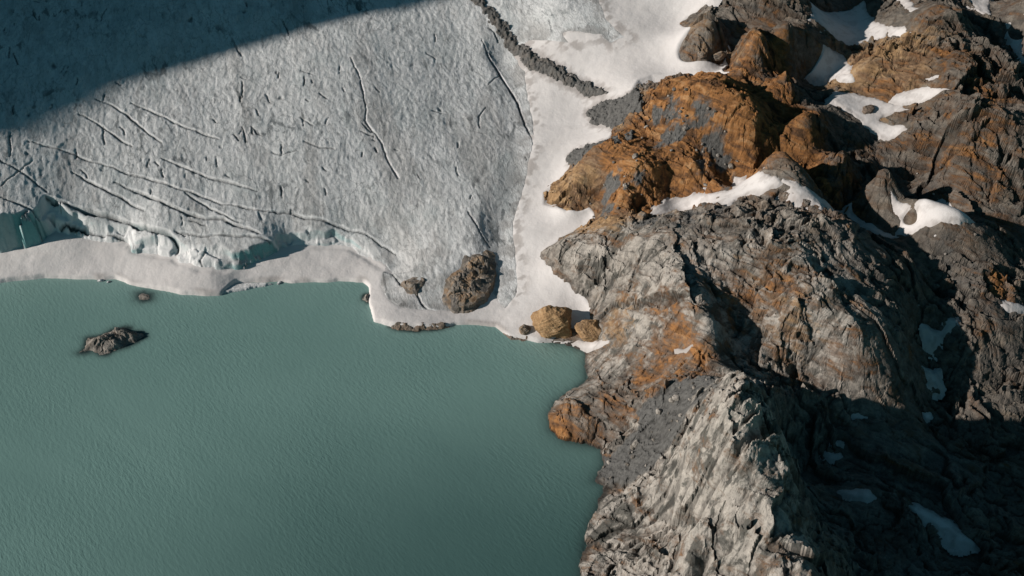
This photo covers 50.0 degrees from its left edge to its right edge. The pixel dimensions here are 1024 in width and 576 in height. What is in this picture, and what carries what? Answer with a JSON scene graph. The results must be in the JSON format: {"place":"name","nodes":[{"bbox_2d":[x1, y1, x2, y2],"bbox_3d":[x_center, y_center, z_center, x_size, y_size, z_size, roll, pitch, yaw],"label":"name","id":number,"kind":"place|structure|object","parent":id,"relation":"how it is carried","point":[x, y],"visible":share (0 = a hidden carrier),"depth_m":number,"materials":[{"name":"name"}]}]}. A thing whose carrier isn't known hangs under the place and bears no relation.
{"place":"outdoors","nodes":[
{"label":"outdoors","id":0,"kind":"place"},
{"bbox_2d":[0,278,603,575],"bbox_3d":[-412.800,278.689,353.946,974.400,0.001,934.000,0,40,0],"label":"lake","id":1,"kind":"structure","parent":0,"point":[308,429],"depth_m":587.55,"materials":[{"name":"liquid"}]},
{"bbox_2d":[79,327,143,354],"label":"rock islet","id":2,"kind":"object","parent":1,"relation":"in","point":[116,338],"visible":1,"depth_m":644.34,"materials":[{"name":"grey stone"}]},
{"bbox_2d":[139,293,148,299],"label":"sunken rock","id":3,"kind":"object","parent":1,"relation":"in","point":[142,296],"visible":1,"depth_m":678.93,"materials":[{"name":"stone"}]},
{"bbox_2d":[223,282,271,293],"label":"ice floe","id":4,"kind":"object","parent":1,"relation":"on","point":[238,287],"visible":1,"depth_m":685.64,"materials":[{"name":"white ice"}]},
{"bbox_2d":[362,294,368,301],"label":"shore rock","id":5,"kind":"object","parent":1,"relation":"in","point":[366,298],"visible":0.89,"depth_m":676.80,"materials":[{"name":"stone"}]},
{"bbox_2d":[391,322,449,330],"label":"rock ledge","id":6,"kind":"object","parent":1,"relation":"in","point":[405,326],"visible":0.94,"depth_m":656.34,"materials":[{"name":"stone"}]},
{"bbox_2d":[503,333,527,340],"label":"rock ledge","id":7,"kind":"object","parent":1,"relation":"in","point":[512,337],"visible":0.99,"depth_m":649.55,"materials":[{"name":"grey stone"}]},
{"bbox_2d":[0,0,622,310],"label":"glacier","id":8,"kind":"object","parent":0,"point":[394,137],"visible":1,"depth_m":736.15,"materials":[{"name":"white ice"}]},
{"bbox_2d":[400,277,424,297],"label":"rock outcrop","id":9,"kind":"object","parent":8,"relation":"on","point":[413,285],"visible":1,"depth_m":674.34,"materials":[{"name":"stone"}]},
{"bbox_2d":[442,250,495,313],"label":"rock outcrop","id":10,"kind":"object","parent":8,"relation":"on","point":[469,285],"visible":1,"depth_m":672.13,"materials":[{"name":"brown stone"}]},
{"bbox_2d":[0,0,730,343],"bbox_3d":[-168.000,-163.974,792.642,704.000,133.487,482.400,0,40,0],"label":"snowfield","id":11,"kind":"structure","parent":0,"point":[648,44],"depth_m":699.39,"materials":[{"name":"white snow"}]},
{"bbox_2d":[519,324,530,334],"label":"boulder","id":12,"kind":"object","parent":11,"relation":"on","point":[524,329],"visible":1,"depth_m":648.13,"materials":[{"name":"stone"}]},
{"bbox_2d":[471,0,607,97],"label":"moraine","id":13,"kind":"structure","parent":11,"relation":"on","point":[530,59],"depth_m":781.01,"materials":[{"name":"grey stone"}]},
{"bbox_2d":[530,305,571,338],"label":"boulder","id":14,"kind":"object","parent":11,"relation":"on","point":[549,321],"visible":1,"depth_m":643.25,"materials":[{"name":"brown stone"}]},
{"bbox_2d":[574,319,601,341],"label":"boulder","id":15,"kind":"object","parent":11,"relation":"on","point":[587,330],"visible":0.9,"depth_m":638.62,"materials":[{"name":"brown stone"}]},
{"bbox_2d":[585,88,643,128],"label":"gravel bank","id":16,"kind":"structure","parent":11,"relation":"on","point":[611,114],"depth_m":732.37,"materials":[{"name":"grey gravel"}]},
{"bbox_2d":[680,0,846,82],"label":"rock knoll","id":17,"kind":"structure","parent":11,"relation":"on","point":[743,29],"depth_m":746.32,"materials":[{"name":"brown stone"}]},
{"bbox_2d":[713,51,726,60],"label":"boulder","id":18,"kind":"object","parent":17,"relation":"on","point":[719,56],"visible":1,"depth_m":744.03,"materials":[{"name":"stone"}]},
{"bbox_2d":[542,0,1023,575],"bbox_3d":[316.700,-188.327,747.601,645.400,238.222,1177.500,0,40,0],"label":"hillside","id":19,"kind":"structure","parent":0,"point":[958,458],"depth_m":597.49,"materials":[{"name":"grey stone"}]},
{"bbox_2d":[697,51,706,57],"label":"boulder","id":20,"kind":"object","parent":19,"relation":"on","point":[701,54],"visible":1,"depth_m":741.47,"materials":[{"name":"stone"}]},
{"bbox_2d":[579,370,848,575],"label":"rock ridge","id":21,"kind":"object","parent":19,"relation":"attached to","point":[706,491],"visible":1,"depth_m":489.74,"materials":[{"name":"grey stone"}]},
{"bbox_2d":[543,71,922,235],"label":"rock dome","id":22,"kind":"object","parent":19,"relation":"attached to","point":[782,126],"visible":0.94,"depth_m":682.96,"materials":[{"name":"brown stone"}]},
{"bbox_2d":[565,129,634,167],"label":"gravel bank","id":23,"kind":"structure","parent":22,"relation":"on","point":[575,156],"depth_m":713.72,"materials":[{"name":"grey gravel"}]},
{"bbox_2d":[632,153,638,158],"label":"loose stone","id":24,"kind":"object","parent":22,"relation":"on","point":[635,155],"visible":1,"depth_m":680.85,"materials":[{"name":"grey stone"}]},
{"bbox_2d":[650,167,782,214],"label":"snow patch","id":25,"kind":"object","parent":22,"relation":"on","point":[759,183],"visible":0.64,"depth_m":660.08,"materials":[{"name":"white snow"}]},
{"bbox_2d":[540,193,949,482],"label":"rock buttress","id":26,"kind":"object","parent":19,"relation":"attached to","point":[793,290],"visible":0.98,"depth_m":596.74,"materials":[{"name":"grey stone"}]},
{"bbox_2d":[571,340,609,352],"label":"snow patch","id":27,"kind":"object","parent":26,"relation":"on","point":[586,347],"visible":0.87,"depth_m":640.36,"materials":[{"name":"white snow"}]},
{"bbox_2d":[632,439,639,447],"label":"loose stone","id":28,"kind":"object","parent":26,"relation":"on","point":[636,442],"visible":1,"depth_m":568.36,"materials":[{"name":"beige stone"}]},
{"bbox_2d":[656,408,661,414],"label":"loose stone","id":29,"kind":"object","parent":26,"relation":"on","point":[658,411],"visible":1,"depth_m":565.87,"materials":[{"name":"grey stone"}]},
{"bbox_2d":[670,222,676,228],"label":"loose stone","id":30,"kind":"object","parent":26,"relation":"on","point":[673,225],"visible":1,"depth_m":626.25,"materials":[{"name":"grey stone"}]},
{"bbox_2d":[672,394,679,400],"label":"loose stone","id":31,"kind":"object","parent":26,"relation":"on","point":[675,397],"visible":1,"depth_m":561.41,"materials":[{"name":"grey stone"}]},
{"bbox_2d":[674,344,692,353],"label":"snow patch","id":32,"kind":"object","parent":26,"relation":"on","point":[678,351],"visible":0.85,"depth_m":582.93,"materials":[{"name":"white snow"}]},
{"bbox_2d":[782,179,898,238],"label":"snow patch","id":33,"kind":"object","parent":26,"relation":"on","point":[798,192],"visible":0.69,"depth_m":634.87,"materials":[{"name":"white snow"}]},
{"bbox_2d":[918,323,943,361],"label":"snow patch","id":34,"kind":"object","parent":26,"relation":"on","point":[931,339],"visible":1,"depth_m":604.65,"materials":[{"name":"white snow"}]},
{"bbox_2d":[922,366,946,400],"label":"snow patch","id":35,"kind":"object","parent":26,"relation":"on","point":[934,377],"visible":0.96,"depth_m":598.26,"materials":[{"name":"white snow"}]},
{"bbox_2d":[941,317,960,337],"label":"snow patch","id":36,"kind":"object","parent":26,"relation":"on","point":[950,324],"visible":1,"depth_m":604.19,"materials":[{"name":"white snow"}]},
{"bbox_2d":[804,45,851,85],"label":"snow patch","id":37,"kind":"object","parent":19,"relation":"on","point":[830,65],"visible":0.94,"depth_m":740.89,"materials":[{"name":"white snow"}]},
{"bbox_2d":[819,451,842,463],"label":"snow patch","id":38,"kind":"object","parent":19,"relation":"on","point":[830,458],"visible":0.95,"depth_m":570.17,"materials":[{"name":"white snow"}]},
{"bbox_2d":[829,440,844,448],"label":"snow patch","id":39,"kind":"object","parent":19,"relation":"on","point":[840,443],"visible":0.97,"depth_m":572.88,"materials":[{"name":"white snow"}]},
{"bbox_2d":[835,73,854,82],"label":"snow patch","id":40,"kind":"object","parent":19,"relation":"on","point":[846,78],"visible":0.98,"depth_m":725.78,"materials":[{"name":"white snow"}]},
{"bbox_2d":[807,1,887,45],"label":"snow patch","id":41,"kind":"object","parent":19,"relation":"on","point":[857,25],"visible":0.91,"depth_m":765.80,"materials":[{"name":"white snow"}]},
{"bbox_2d":[837,488,876,503],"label":"snow patch","id":42,"kind":"object","parent":19,"relation":"on","point":[867,496],"visible":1,"depth_m":548.72,"materials":[{"name":"white snow"}]},
{"bbox_2d":[851,413,867,419],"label":"snow patch","id":43,"kind":"object","parent":19,"relation":"on","point":[856,416],"visible":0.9,"depth_m":574.65,"materials":[{"name":"white snow"}]},
{"bbox_2d":[824,91,907,140],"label":"snow patch","id":44,"kind":"object","parent":19,"relation":"on","point":[853,104],"visible":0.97,"depth_m":703.85,"materials":[{"name":"white snow"}]},
{"bbox_2d":[862,104,874,113],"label":"boulder","id":45,"kind":"object","parent":44,"relation":"on","point":[868,109],"visible":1,"depth_m":703.37,"materials":[{"name":"stone"}]},
{"bbox_2d":[886,26,910,36],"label":"snow patch","id":46,"kind":"object","parent":19,"relation":"on","point":[896,31],"visible":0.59,"depth_m":742.72,"materials":[{"name":"white snow"}]},
{"bbox_2d":[896,0,917,11],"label":"snow patch","id":47,"kind":"object","parent":19,"relation":"on","point":[907,4],"visible":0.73,"depth_m":759.86,"materials":[{"name":"white snow"}]},
{"bbox_2d":[888,86,949,105],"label":"snow patch","id":48,"kind":"object","parent":19,"relation":"on","point":[918,95],"visible":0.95,"depth_m":699.97,"materials":[{"name":"white snow"}]},
{"bbox_2d":[922,412,932,422],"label":"snow patch","id":49,"kind":"object","parent":19,"relation":"on","point":[927,417],"visible":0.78,"depth_m":587.21,"materials":[{"name":"white snow"}]},
{"bbox_2d":[926,75,938,80],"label":"snow patch","id":50,"kind":"object","parent":19,"relation":"on","point":[933,77],"visible":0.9,"depth_m":698.99,"materials":[{"name":"white snow"}]},
{"bbox_2d":[891,192,974,235],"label":"snow patch","id":51,"kind":"object","parent":19,"relation":"on","point":[930,213],"visible":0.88,"depth_m":632.30,"materials":[{"name":"white snow"}]},
{"bbox_2d":[909,502,979,556],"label":"snow patch","id":52,"kind":"object","parent":19,"relation":"on","point":[955,540],"visible":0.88,"depth_m":533.56,"materials":[{"name":"white snow"}]},
{"bbox_2d":[961,0,993,14],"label":"snow patch","id":53,"kind":"object","parent":19,"relation":"on","point":[982,6],"visible":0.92,"depth_m":768.51,"materials":[{"name":"white snow"}]},
{"bbox_2d":[1000,299,1023,313],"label":"snow patch","id":54,"kind":"object","parent":19,"relation":"on","point":[1009,307],"visible":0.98,"depth_m":607.22,"materials":[{"name":"white snow"}]},
{"bbox_2d":[1004,14,1023,63],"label":"snow patch","id":55,"kind":"object","parent":19,"relation":"on","point":[1016,46],"visible":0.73,"depth_m":737.14,"materials":[{"name":"white snow"}]}
]}

